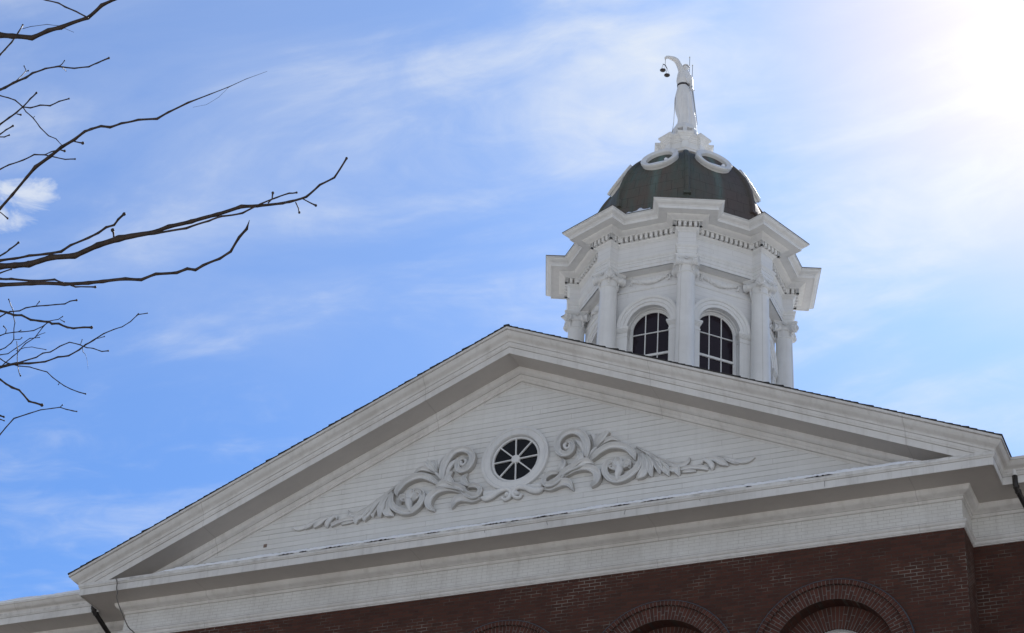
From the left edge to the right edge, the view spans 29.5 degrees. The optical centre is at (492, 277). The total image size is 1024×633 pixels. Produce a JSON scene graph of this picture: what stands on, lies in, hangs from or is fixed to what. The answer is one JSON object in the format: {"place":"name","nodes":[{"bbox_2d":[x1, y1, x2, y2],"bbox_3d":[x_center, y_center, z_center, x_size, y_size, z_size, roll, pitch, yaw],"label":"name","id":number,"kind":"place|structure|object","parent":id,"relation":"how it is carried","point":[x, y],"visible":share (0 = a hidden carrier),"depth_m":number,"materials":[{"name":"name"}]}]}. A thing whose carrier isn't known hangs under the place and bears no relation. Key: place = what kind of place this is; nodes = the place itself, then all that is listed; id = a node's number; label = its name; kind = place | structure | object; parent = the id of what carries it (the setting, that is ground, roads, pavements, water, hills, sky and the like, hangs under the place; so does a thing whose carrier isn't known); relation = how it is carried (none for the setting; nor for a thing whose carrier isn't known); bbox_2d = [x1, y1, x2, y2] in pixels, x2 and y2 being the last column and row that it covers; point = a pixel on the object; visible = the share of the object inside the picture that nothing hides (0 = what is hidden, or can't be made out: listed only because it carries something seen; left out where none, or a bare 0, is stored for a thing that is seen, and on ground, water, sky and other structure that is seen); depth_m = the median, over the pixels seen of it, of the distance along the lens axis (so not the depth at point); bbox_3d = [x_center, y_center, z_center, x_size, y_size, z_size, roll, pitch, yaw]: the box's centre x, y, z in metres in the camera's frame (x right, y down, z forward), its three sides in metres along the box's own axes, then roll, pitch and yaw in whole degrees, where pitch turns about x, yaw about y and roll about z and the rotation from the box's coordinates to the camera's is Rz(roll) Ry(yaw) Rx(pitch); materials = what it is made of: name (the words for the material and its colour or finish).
{"place":"outdoors","nodes":[
{"label":"outdoors","id":0,"kind":"place"},
{"bbox_2d":[0,589,79,602],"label":"snow","id":1,"kind":"structure","parent":0,"point":[32,597],"depth_m":40.77,"materials":[{"name":"white snow"}]},
{"bbox_2d":[0,0,1023,600],"label":"sky","id":2,"kind":"structure","parent":0,"point":[887,136],"materials":[{"name":"blue"}]},
{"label":"pavement","id":3,"kind":"structure","parent":0,"visible":0},
{"bbox_2d":[0,0,347,434],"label":"bare tree","id":4,"kind":"object","parent":3,"relation":"on","point":[51,256],"visible":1,"depth_m":8.10,"materials":[{"name":"brown plant"}]},
{"bbox_2d":[0,324,1023,632],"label":"courthouse","id":5,"kind":"structure","parent":3,"relation":"on","point":[506,420],"depth_m":36.47,"materials":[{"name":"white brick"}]},
{"bbox_2d":[116,578,134,632],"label":"cable","id":6,"kind":"object","parent":5,"relation":"hanging from","point":[120,608],"visible":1,"depth_m":38.99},
{"bbox_2d":[469,620,548,632],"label":"arched window","id":7,"kind":"structure","parent":5,"relation":"in","point":[510,626],"depth_m":35.71,"materials":[{"name":"brick"}]},
{"bbox_2d":[481,426,549,488],"bbox_3d":[0.451,3.516,37.848,1.416,1.416,0.122,-11,-39,21],"label":"round window","id":8,"kind":"structure","parent":5,"relation":"in","point":[517,455],"depth_m":37.87,"materials":[{"name":"white paint"}]},
{"bbox_2d":[157,460,920,572],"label":"snow","id":9,"kind":"structure","parent":5,"relation":"on","point":[594,507],"depth_m":35.86,"materials":[{"name":"white snow"}]},
{"bbox_2d":[602,600,729,632],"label":"arched window","id":10,"kind":"structure","parent":5,"relation":"in","point":[650,613],"depth_m":34.57,"materials":[{"name":"brick"}]},
{"bbox_2d":[546,122,820,387],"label":"cupola","id":11,"kind":"object","parent":5,"relation":"on","point":[697,264],"visible":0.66,"depth_m":48.33,"materials":[{"name":"white paint"}]},
{"bbox_2d":[628,308,669,359],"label":"window","id":12,"kind":"structure","parent":11,"relation":"in","point":[649,334],"depth_m":47.50,"materials":[{"name":"black glass"}]},
{"bbox_2d":[664,56,696,130],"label":"statue","id":13,"kind":"object","parent":11,"relation":"on","point":[684,106],"visible":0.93,"depth_m":54.18,"materials":[{"name":"paint"}]},
{"bbox_2d":[660,58,669,76],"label":"balance scales","id":14,"kind":"object","parent":13,"relation":"hanging from","point":[665,74],"visible":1,"depth_m":54.74,"materials":[{"name":"grey metal"}]},
{"bbox_2d":[690,86,697,124],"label":"sword","id":15,"kind":"object","parent":13,"relation":"attached to","point":[692,90],"visible":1,"depth_m":53.95,"materials":[{"name":"metal"}]},
{"bbox_2d":[699,310,737,374],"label":"window","id":16,"kind":"structure","parent":11,"relation":"in","point":[718,341],"depth_m":47.30,"materials":[{"name":"black glass"}]},
{"bbox_2d":[756,578,914,632],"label":"arched window","id":17,"kind":"structure","parent":5,"relation":"in","point":[844,619],"depth_m":33.41,"materials":[{"name":"brick"}]}
]}

